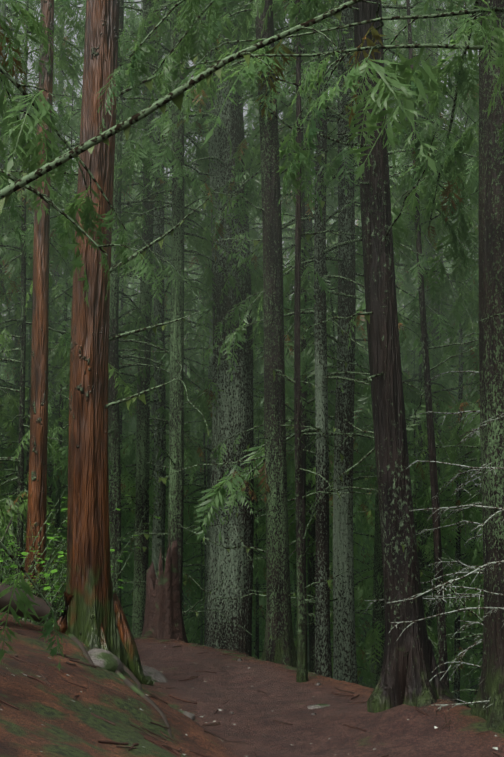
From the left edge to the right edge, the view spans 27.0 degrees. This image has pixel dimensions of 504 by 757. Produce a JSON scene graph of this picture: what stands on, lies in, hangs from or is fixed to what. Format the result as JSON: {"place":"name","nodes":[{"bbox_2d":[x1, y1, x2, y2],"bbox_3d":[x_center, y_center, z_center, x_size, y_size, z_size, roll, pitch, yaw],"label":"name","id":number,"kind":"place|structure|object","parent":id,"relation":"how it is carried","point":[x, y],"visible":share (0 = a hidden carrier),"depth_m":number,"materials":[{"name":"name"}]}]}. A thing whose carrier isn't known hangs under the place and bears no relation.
{"place":"outdoors","nodes":[
{"label":"outdoors","id":0,"kind":"place"},
{"bbox_2d":[0,0,478,590],"label":"sky","id":1,"kind":"structure","parent":0,"point":[29,67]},
{"bbox_2d":[0,602,503,756],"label":"terrain","id":2,"kind":"structure","parent":0,"point":[69,727],"depth_m":7.41,"materials":[{"name":"brown soil"}]},
{"bbox_2d":[0,197,33,282],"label":"tree","id":3,"kind":"object","parent":2,"relation":"on","point":[13,254],"visible":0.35,"depth_m":15.42,"materials":[{"name":"green plant"}]},
{"bbox_2d":[0,517,50,622],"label":"fallen log","id":4,"kind":"object","parent":2,"relation":"on","point":[42,609],"visible":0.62,"depth_m":8.59,"materials":[{"name":"brown wood"}]},
{"bbox_2d":[0,487,67,619],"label":"fern","id":5,"kind":"object","parent":2,"relation":"on","point":[22,553],"visible":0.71,"depth_m":10.59,"materials":[{"name":"green plant"}]},
{"bbox_2d":[0,4,71,579],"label":"tree","id":6,"kind":"object","parent":2,"relation":"on","point":[4,372],"visible":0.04,"depth_m":28.68,"materials":[{"name":"green plant"}]},
{"bbox_2d":[4,373,67,617],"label":"hemlock tree","id":7,"kind":"object","parent":2,"relation":"on","point":[60,502],"visible":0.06,"depth_m":23.59,"materials":[{"name":"green plant"}]},
{"bbox_2d":[0,129,72,601],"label":"hemlock tree","id":8,"kind":"object","parent":2,"relation":"on","point":[27,355],"visible":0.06,"depth_m":21.12,"materials":[{"name":"green plant"}]},
{"bbox_2d":[6,535,66,620],"bbox_3d":[-2.520,2.411,11.970,1.473,1.369,1.901,-1,-5,15],"label":"salal shrub","id":9,"kind":"object","parent":2,"relation":"on","point":[46,559],"visible":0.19,"depth_m":11.76,"materials":[{"name":"green plant"}]},
{"bbox_2d":[0,4,73,601],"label":"tree","id":10,"kind":"object","parent":2,"relation":"on","point":[4,383],"visible":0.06,"depth_m":20.82,"materials":[{"name":"green plant"}]},
{"bbox_2d":[0,477,114,625],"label":"fern","id":11,"kind":"object","parent":2,"relation":"on","point":[54,570],"visible":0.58,"depth_m":10.24,"materials":[{"name":"green plant"}]},
{"bbox_2d":[0,537,127,623],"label":"salal shrub","id":12,"kind":"object","parent":2,"relation":"on","point":[59,608],"visible":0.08,"depth_m":11.48,"materials":[{"name":"green plant"}]},
{"bbox_2d":[0,494,128,622],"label":"salal shrub","id":13,"kind":"object","parent":2,"relation":"on","point":[56,586],"visible":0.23,"depth_m":11.09,"materials":[{"name":"green plant"}]},
{"bbox_2d":[0,43,129,617],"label":"hemlock tree","id":14,"kind":"object","parent":2,"relation":"on","point":[58,483],"visible":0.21,"depth_m":19.46,"materials":[{"name":"green plant"}]},
{"bbox_2d":[3,92,132,590],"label":"tree","id":15,"kind":"object","parent":2,"relation":"on","point":[10,378],"depth_m":30.58,"materials":[{"name":"green plant"}]},
{"bbox_2d":[0,0,136,588],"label":"hemlock tree","id":16,"kind":"object","parent":2,"relation":"on","point":[21,504],"visible":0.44,"depth_m":14.92,"materials":[{"name":"green plant"}]},
{"bbox_2d":[0,0,138,482],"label":"tree","id":17,"kind":"object","parent":2,"relation":"on","point":[59,38],"visible":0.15,"depth_m":17.70,"materials":[{"name":"green plant"}]},
{"bbox_2d":[0,1,149,616],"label":"hemlock tree","id":18,"kind":"object","parent":2,"relation":"on","point":[11,401],"visible":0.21,"depth_m":17.86,"materials":[{"name":"green plant"}]},
{"bbox_2d":[0,501,161,627],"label":"salal shrub","id":19,"kind":"object","parent":2,"relation":"on","point":[112,549],"visible":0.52,"depth_m":11.18,"materials":[{"name":"green plant"}]},
{"bbox_2d":[0,4,171,589],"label":"tree","id":20,"kind":"object","parent":2,"relation":"on","point":[51,372],"visible":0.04,"depth_m":21.88,"materials":[{"name":"green plant"}]},
{"bbox_2d":[20,0,156,628],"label":"tree","id":21,"kind":"object","parent":2,"relation":"on","point":[37,496],"visible":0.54,"depth_m":12.77,"materials":[{"name":"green plant"}]},
{"bbox_2d":[46,456,135,583],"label":"hemlock tree","id":22,"kind":"object","parent":2,"relation":"on","point":[124,553],"visible":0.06,"depth_m":21.93,"materials":[{"name":"green plant"}]},
{"bbox_2d":[0,0,194,485],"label":"tree","id":23,"kind":"object","parent":2,"relation":"on","point":[77,100],"visible":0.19,"depth_m":19.46,"materials":[{"name":"green plant"}]},
{"bbox_2d":[1,0,194,589],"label":"tree","id":24,"kind":"object","parent":2,"relation":"on","point":[132,14],"depth_m":25.45,"materials":[{"name":"green plant"}]},
{"bbox_2d":[6,31,190,584],"bbox_3d":[-3.075,-0.657,20.963,3.719,15.722,4.368,0,-5,-2],"label":"tree","id":25,"kind":"object","parent":2,"relation":"on","point":[14,326],"visible":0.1,"depth_m":20.26,"materials":[{"name":"green plant"}]},
{"bbox_2d":[0,151,203,609],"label":"tree","id":26,"kind":"object","parent":2,"relation":"on","point":[135,436],"visible":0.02,"depth_m":31.19,"materials":[{"name":"green plant"}]},
{"bbox_2d":[0,11,206,614],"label":"tree","id":27,"kind":"object","parent":2,"relation":"on","point":[123,543],"visible":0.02,"depth_m":29.50,"materials":[{"name":"green plant"}]},
{"bbox_2d":[83,649,123,671],"bbox_3d":[-1.239,2.320,8.555,0.442,0.230,0.387,3,-5,-29],"label":"bank rock","id":28,"kind":"object","parent":2,"relation":"on","point":[107,660],"visible":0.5,"depth_m":8.46,"materials":[{"name":"grey stone"}]},
{"bbox_2d":[8,0,210,685],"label":"tree","id":29,"kind":"object","parent":2,"relation":"on","point":[92,616],"visible":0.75,"depth_m":9.17,"materials":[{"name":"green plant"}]},
{"bbox_2d":[68,634,172,742],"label":"exposed roots","id":30,"kind":"object","parent":2,"relation":"on","point":[127,682],"visible":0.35,"depth_m":8.17,"materials":[{"name":"brown wood"}]},
{"bbox_2d":[46,16,206,617],"bbox_3d":[-2.835,-0.086,22.427,3.822,16.142,3.328,2,-5,-21],"label":"tree","id":31,"kind":"object","parent":2,"relation":"on","point":[122,307],"visible":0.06,"depth_m":22.54,"materials":[{"name":"green plant"}]},
{"bbox_2d":[121,514,133,625],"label":"hemlock tree","id":32,"kind":"object","parent":2,"relation":"on","point":[128,531],"visible":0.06,"depth_m":26.68,"materials":[{"name":"green plant"}]},
{"bbox_2d":[0,0,255,603],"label":"tree","id":33,"kind":"object","parent":2,"relation":"on","point":[114,468],"visible":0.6,"depth_m":15.75,"materials":[{"name":"green plant"}]},
{"bbox_2d":[13,0,258,578],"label":"tree","id":34,"kind":"object","parent":2,"relation":"on","point":[157,489],"visible":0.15,"depth_m":18.37,"materials":[{"name":"green plant"}]},
{"bbox_2d":[65,28,209,609],"bbox_3d":[-2.414,-0.527,25.763,4.300,19.184,3.466,0,-5,-2],"label":"tree","id":35,"kind":"object","parent":2,"relation":"on","point":[192,363],"visible":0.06,"depth_m":25.57,"materials":[{"name":"green plant"}]},
{"bbox_2d":[49,63,261,633],"bbox_3d":[-2.709,0.089,27.134,7.045,19.732,5.703,-4,-6,38],"label":"tree","id":36,"kind":"object","parent":2,"relation":"on","point":[133,539],"depth_m":26.65,"materials":[{"name":"green plant"}]},
{"bbox_2d":[142,665,168,682],"bbox_3d":[-1.138,2.826,9.677,0.787,0.384,0.565,13,-5,-29],"label":"rock","id":37,"kind":"object","parent":2,"relation":"on","point":[153,674],"visible":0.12,"depth_m":9.66,"materials":[{"name":"grey stone"}]},
{"bbox_2d":[121,422,190,640],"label":"hemlock tree","id":38,"kind":"object","parent":2,"relation":"on","point":[131,606],"visible":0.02,"depth_m":30.67,"materials":[{"name":"green plant"}]},
{"bbox_2d":[26,0,290,636],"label":"tree","id":39,"kind":"object","parent":2,"relation":"on","point":[145,420],"visible":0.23,"depth_m":16.90,"materials":[{"name":"green plant"}]},
{"bbox_2d":[56,0,260,570],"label":"tree","id":40,"kind":"object","parent":2,"relation":"on","point":[138,281],"visible":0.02,"depth_m":33.88,"materials":[{"name":"green plant"}]},
{"bbox_2d":[141,541,187,642],"bbox_3d":[-1.093,2.767,12.942,0.807,1.530,0.774,-4,-6,39],"label":"rotten stump","id":41,"kind":"object","parent":2,"relation":"on","point":[163,618],"visible":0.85,"depth_m":12.80,"materials":[{"name":"brown wood"}]},
{"bbox_2d":[166,446,206,640],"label":"hemlock tree","id":42,"kind":"object","parent":2,"relation":"on","point":[191,561],"visible":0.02,"depth_m":34.05,"materials":[{"name":"green plant"}]},
{"bbox_2d":[65,0,310,634],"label":"tree","id":43,"kind":"object","parent":2,"relation":"on","point":[176,456],"visible":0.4,"depth_m":15.33,"materials":[{"name":"green plant"}]},
{"bbox_2d":[121,258,262,642],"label":"tree","id":44,"kind":"object","parent":2,"relation":"on","point":[134,431],"visible":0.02,"depth_m":31.77,"materials":[{"name":"green plant"}]},
{"bbox_2d":[182,429,206,644],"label":"hemlock tree","id":45,"kind":"object","parent":2,"relation":"on","point":[201,618],"visible":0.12,"depth_m":25.81,"materials":[{"name":"green plant"}]},
{"bbox_2d":[0,0,396,670],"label":"hemlock tree","id":46,"kind":"object","parent":2,"relation":"on","point":[20,134],"visible":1,"depth_m":5.83,"materials":[{"name":"green plant"}]},
{"bbox_2d":[122,58,291,601],"bbox_3d":[-1.613,-4.447,37.655,7.084,32.165,6.679,-1,-5,10],"label":"tree","id":47,"kind":"object","parent":2,"relation":"on","point":[194,324],"depth_m":36.91,"materials":[{"name":"green plant"}]},
{"bbox_2d":[149,228,265,645],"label":"tree","id":48,"kind":"object","parent":2,"relation":"on","point":[197,419],"visible":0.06,"depth_m":28.28,"materials":[{"name":"green plant"}]},
{"bbox_2d":[151,137,264,643],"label":"tree","id":49,"kind":"object","parent":2,"relation":"on","point":[190,537],"visible":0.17,"depth_m":23.51,"materials":[{"name":"green plant"}]},
{"bbox_2d":[35,0,410,655],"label":"tree","id":50,"kind":"object","parent":2,"relation":"on","point":[233,416],"visible":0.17,"depth_m":15.97,"materials":[{"name":"grey plant"}]},
{"bbox_2d":[183,461,265,655],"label":"hemlock tree","id":51,"kind":"object","parent":2,"relation":"on","point":[199,606],"visible":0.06,"depth_m":31.14,"materials":[{"name":"green plant"}]},
{"bbox_2d":[184,364,265,624],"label":"hemlock tree","id":52,"kind":"object","parent":2,"relation":"on","point":[197,575],"depth_m":34.35,"materials":[{"name":"green plant"}]},
{"bbox_2d":[79,2,374,644],"bbox_3d":[-0.587,-7.745,22.032,6.227,30.000,6.451,-2,-5,26],"label":"tree","id":53,"kind":"object","parent":2,"relation":"on","point":[208,447],"visible":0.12,"depth_m":20.80,"materials":[{"name":"green plant"}]},
{"bbox_2d":[187,415,296,655],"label":"tree","id":54,"kind":"object","parent":2,"relation":"on","point":[253,631],"depth_m":31.06,"materials":[{"name":"green plant"}]},
{"bbox_2d":[0,626,501,756],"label":"ground litter","id":55,"kind":"object","parent":2,"relation":"on","point":[177,752],"visible":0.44,"depth_m":7.26,"materials":[{"name":"brown plant"}]},
{"bbox_2d":[169,73,336,482],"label":"tree","id":56,"kind":"object","parent":2,"relation":"on","point":[188,374],"depth_m":43.22,"materials":[{"name":"green plant"}]},
{"bbox_2d":[252,402,265,658],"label":"hemlock tree","id":57,"kind":"object","parent":2,"relation":"on","point":[256,641],"visible":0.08,"depth_m":23.03,"materials":[{"name":"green plant"}]},
{"bbox_2d":[197,216,332,658],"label":"tree","id":58,"kind":"object","parent":2,"relation":"on","point":[260,544],"visible":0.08,"depth_m":26.18,"materials":[{"name":"green plant"}]},
{"bbox_2d":[252,370,296,658],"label":"hemlock tree","id":59,"kind":"object","parent":2,"relation":"on","point":[260,561],"depth_m":32.50,"materials":[{"name":"green plant"}]},
{"bbox_2d":[146,0,406,667],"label":"mossy tree","id":60,"kind":"object","parent":2,"relation":"on","point":[279,646],"visible":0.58,"depth_m":12.45,"materials":[{"name":"grey plant"}]},
{"bbox_2d":[186,98,367,554],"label":"tree","id":61,"kind":"object","parent":2,"relation":"on","point":[257,219],"depth_m":36.55,"materials":[{"name":"green plant"}]},
{"bbox_2d":[260,511,306,654],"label":"hemlock tree","id":62,"kind":"object","parent":2,"relation":"on","point":[294,599],"visible":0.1,"depth_m":25.92,"materials":[{"name":"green plant"}]},
{"bbox_2d":[125,0,463,712],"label":"cedar tree","id":63,"kind":"object","parent":2,"relation":"on","point":[409,665],"visible":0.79,"depth_m":8.08,"materials":[{"name":"brown plant"}]},
{"bbox_2d":[95,0,503,733],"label":"lichen tree","id":64,"kind":"object","parent":2,"relation":"on","point":[491,270],"visible":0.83,"depth_m":7.66,"materials":[{"name":"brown plant"}]},
{"bbox_2d":[120,0,478,677],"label":"lichen tree","id":65,"kind":"object","parent":2,"relation":"on","point":[323,663],"visible":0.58,"depth_m":13.65,"materials":[{"name":"green plant"}]},
{"bbox_2d":[182,124,417,683],"bbox_3d":[1.645,0.593,30.491,6.214,20.274,5.704,-3,-6,36],"label":"tree","id":66,"kind":"object","parent":2,"relation":"on","point":[368,410],"visible":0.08,"depth_m":30.46,"materials":[{"name":"green plant"}]},
{"bbox_2d":[152,0,455,671],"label":"tree","id":67,"kind":"object","parent":2,"relation":"on","point":[311,532],"visible":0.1,"depth_m":20.26,"materials":[{"name":"green plant"}]},
{"bbox_2d":[252,348,355,657],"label":"hemlock tree","id":68,"kind":"object","parent":2,"relation":"on","point":[262,601],"depth_m":30.56,"materials":[{"name":"green plant"}]},
{"bbox_2d":[273,0,348,682],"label":"thin tree","id":69,"kind":"object","parent":2,"relation":"on","point":[302,673],"visible":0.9,"depth_m":9.93,"materials":[{"name":"brown plant"}]},
{"bbox_2d":[259,290,374,685],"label":"tree","id":70,"kind":"object","parent":2,"relation":"on","point":[355,581],"visible":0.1,"depth_m":31.47,"materials":[{"name":"green plant"}]},
{"bbox_2d":[209,1,426,666],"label":"tree","id":71,"kind":"object","parent":2,"relation":"on","point":[304,355],"visible":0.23,"depth_m":15.36,"materials":[{"name":"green plant"}]},
{"bbox_2d":[307,704,329,708],"bbox_3d":[0.550,2.687,8.581,0.234,0.056,0.163,2,-5,-19],"label":"rock","id":72,"kind":"object","parent":2,"relation":"on","point":[314,706],"visible":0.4,"depth_m":8.55,"materials":[{"name":"grey stone"}]},
{"bbox_2d":[162,0,476,669],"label":"tree","id":73,"kind":"object","parent":2,"relation":"on","point":[362,484],"visible":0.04,"depth_m":24.30,"materials":[{"name":"green plant"}]},
{"bbox_2d":[160,0,483,688],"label":"tree","id":74,"kind":"object","parent":2,"relation":"on","point":[375,637],"visible":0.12,"depth_m":18.29,"materials":[{"name":"green plant"}]},
{"bbox_2d":[285,375,370,679],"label":"hemlock tree","id":75,"kind":"object","parent":2,"relation":"on","point":[290,457],"visible":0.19,"depth_m":19.70,"materials":[{"name":"green plant"}]},
{"bbox_2d":[288,423,370,686],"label":"hemlock tree","id":76,"kind":"object","parent":2,"relation":"on","point":[293,607],"visible":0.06,"depth_m":23.68,"materials":[{"name":"green plant"}]},
{"bbox_2d":[172,0,503,224],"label":"hemlock tree","id":77,"kind":"object","parent":2,"relation":"on","point":[402,83],"visible":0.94,"depth_m":6.33,"materials":[{"name":"green plant"}]},
{"bbox_2d":[214,0,478,683],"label":"lichen tree","id":78,"kind":"object","parent":2,"relation":"on","point":[344,653],"visible":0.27,"depth_m":14.29,"materials":[{"name":"green plant"}]},
{"bbox_2d":[310,472,384,685],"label":"hemlock tree","id":79,"kind":"object","parent":2,"relation":"on","point":[364,588],"visible":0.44,"depth_m":17.18,"materials":[{"name":"green plant"}]},
{"bbox_2d":[330,402,374,687],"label":"hemlock tree","id":80,"kind":"object","parent":2,"relation":"on","point":[360,553],"visible":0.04,"depth_m":32.29,"materials":[{"name":"green plant"}]},
{"bbox_2d":[281,2,457,685],"bbox_3d":[4.481,-2.255,37.594,6.545,28.528,6.682,-2,-5,22],"label":"tree","id":81,"kind":"object","parent":2,"relation":"on","point":[371,552],"depth_m":36.72,"materials":[{"name":"green plant"}]},
{"bbox_2d":[287,0,482,676],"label":"tree","id":82,"kind":"object","parent":2,"relation":"on","point":[406,286],"visible":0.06,"depth_m":23.06,"materials":[{"name":"green plant"}]},
{"bbox_2d":[329,163,478,661],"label":"tree","id":83,"kind":"object","parent":2,"relation":"on","point":[406,367],"depth_m":30.12,"materials":[{"name":"green plant"}]},
{"bbox_2d":[327,0,482,669],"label":"tree","id":84,"kind":"object","parent":2,"relation":"on","point":[408,373],"visible":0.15,"depth_m":27.54,"materials":[{"name":"green plant"}]},
{"bbox_2d":[334,57,481,557],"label":"tree","id":85,"kind":"object","parent":2,"relation":"on","point":[470,515],"visible":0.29,"depth_m":17.45,"materials":[{"name":"green plant"}]},
{"bbox_2d":[333,0,482,688],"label":"thin leaning tree","id":86,"kind":"object","parent":2,"relation":"on","point":[441,629],"visible":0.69,"depth_m":11.86,"materials":[{"name":"brown plant"}]},
{"bbox_2d":[359,327,464,686],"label":"hemlock tree","id":87,"kind":"object","parent":2,"relation":"on","point":[428,568],"visible":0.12,"depth_m":20.68,"materials":[{"name":"green plant"}]},
{"bbox_2d":[357,467,466,686],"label":"hemlock tree","id":88,"kind":"object","parent":2,"relation":"on","point":[370,506],"visible":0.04,"depth_m":33.98,"materials":[{"name":"green plant"}]},
{"bbox_2d":[363,452,467,702],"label":"hemlock tree","id":89,"kind":"object","parent":2,"relation":"on","point":[451,686],"depth_m":29.47,"materials":[{"name":"green plant"}]},
{"bbox_2d":[353,0,482,702],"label":"tree","id":90,"kind":"object","parent":2,"relation":"on","point":[457,646],"visible":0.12,"depth_m":19.89,"materials":[{"name":"green plant"}]},
{"bbox_2d":[356,153,481,592],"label":"tree","id":91,"kind":"object","parent":2,"relation":"on","point":[417,369],"visible":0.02,"depth_m":34.01,"materials":[{"name":"green plant"}]},
{"bbox_2d":[361,225,482,665],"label":"hemlock tree","id":92,"kind":"object","parent":2,"relation":"on","point":[408,432],"visible":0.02,"depth_m":22.28,"materials":[{"name":"green plant"}]},
{"bbox_2d":[365,371,483,705],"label":"bare branches","id":93,"kind":"object","parent":2,"relation":"on","point":[456,490],"visible":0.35,"depth_m":9.52,"materials":[{"name":"grey wood"}]},
{"bbox_2d":[388,0,478,688],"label":"tree","id":94,"kind":"object","parent":2,"relation":"on","point":[450,53],"depth_m":43.19,"materials":[{"name":"green plant"}]},
{"bbox_2d":[398,82,479,697],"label":"tree","id":95,"kind":"object","parent":2,"relation":"on","point":[457,398],"depth_m":35.92,"materials":[{"name":"green plant"}]},
{"bbox_2d":[401,264,479,688],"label":"hemlock tree","id":96,"kind":"object","parent":2,"relation":"on","point":[404,362],"visible":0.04,"depth_m":25.17,"materials":[{"name":"green plant"}]},
{"bbox_2d":[388,413,503,710],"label":"bare branches","id":97,"kind":"object","parent":2,"relation":"on","point":[489,564],"visible":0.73,"depth_m":7.22,"materials":[{"name":"grey wood"}]},
{"bbox_2d":[409,188,483,705],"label":"hemlock tree","id":98,"kind":"object","parent":2,"relation":"on","point":[455,468],"visible":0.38,"depth_m":14.73,"materials":[{"name":"green plant"}]},
{"bbox_2d":[410,42,482,544],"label":"tree","id":99,"kind":"object","parent":2,"relation":"on","point":[471,491],"visible":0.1,"depth_m":18.56,"materials":[{"name":"green plant"}]},
{"bbox_2d":[417,392,483,664],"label":"bare branches","id":100,"kind":"object","parent":2,"relation":"on","point":[451,480],"visible":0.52,"depth_m":8.67,"materials":[{"name":"grey wood"}]},
{"bbox_2d":[423,268,482,704],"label":"hemlock tree","id":101,"kind":"object","parent":2,"relation":"on","point":[448,570],"visible":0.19,"depth_m":21.70,"materials":[{"name":"green plant"}]},
{"bbox_2d":[430,484,482,680],"bbox_3d":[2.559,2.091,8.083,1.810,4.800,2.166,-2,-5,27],"label":"bare branch","id":102,"kind":"object","parent":2,"relation":"on","point":[473,645],"visible":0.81,"depth_m":7.66,"materials":[{"name":"grey wood"}]},
{"bbox_2d":[433,362,483,707],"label":"hemlock tree","id":103,"kind":"object","parent":2,"relation":"on","point":[464,584],"visible":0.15,"depth_m":15.91,"materials":[{"name":"green plant"}]},
{"bbox_2d":[440,107,480,481],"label":"tree","id":104,"kind":"object","parent":2,"relation":"on","point":[467,346],"depth_m":25.40,"materials":[{"name":"green plant"}]},
{"bbox_2d":[440,236,480,677],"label":"tree","id":105,"kind":"object","parent":2,"relation":"on","point":[472,540],"depth_m":32.29,"materials":[{"name":"green plant"}]},
{"bbox_2d":[443,504,479,699],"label":"hemlock tree","id":106,"kind":"object","parent":2,"relation":"on","point":[464,646],"visible":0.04,"depth_m":32.18,"materials":[{"name":"green plant"}]},
{"bbox_2d":[440,328,483,697],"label":"hemlock tree","id":107,"kind":"object","parent":2,"relation":"on","point":[467,681],"visible":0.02,"depth_m":24.12,"materials":[{"name":"green plant"}]},
{"bbox_2d":[444,250,482,704],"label":"tree","id":108,"kind":"object","parent":2,"relation":"on","point":[463,479],"visible":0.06,"depth_m":23.38,"materials":[{"name":"green plant"}]},
{"bbox_2d":[461,528,483,629],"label":"hemlock tree","id":109,"kind":"object","parent":2,"relation":"on","point":[472,599],"visible":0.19,"depth_m":11.65,"materials":[{"name":"green plant"}]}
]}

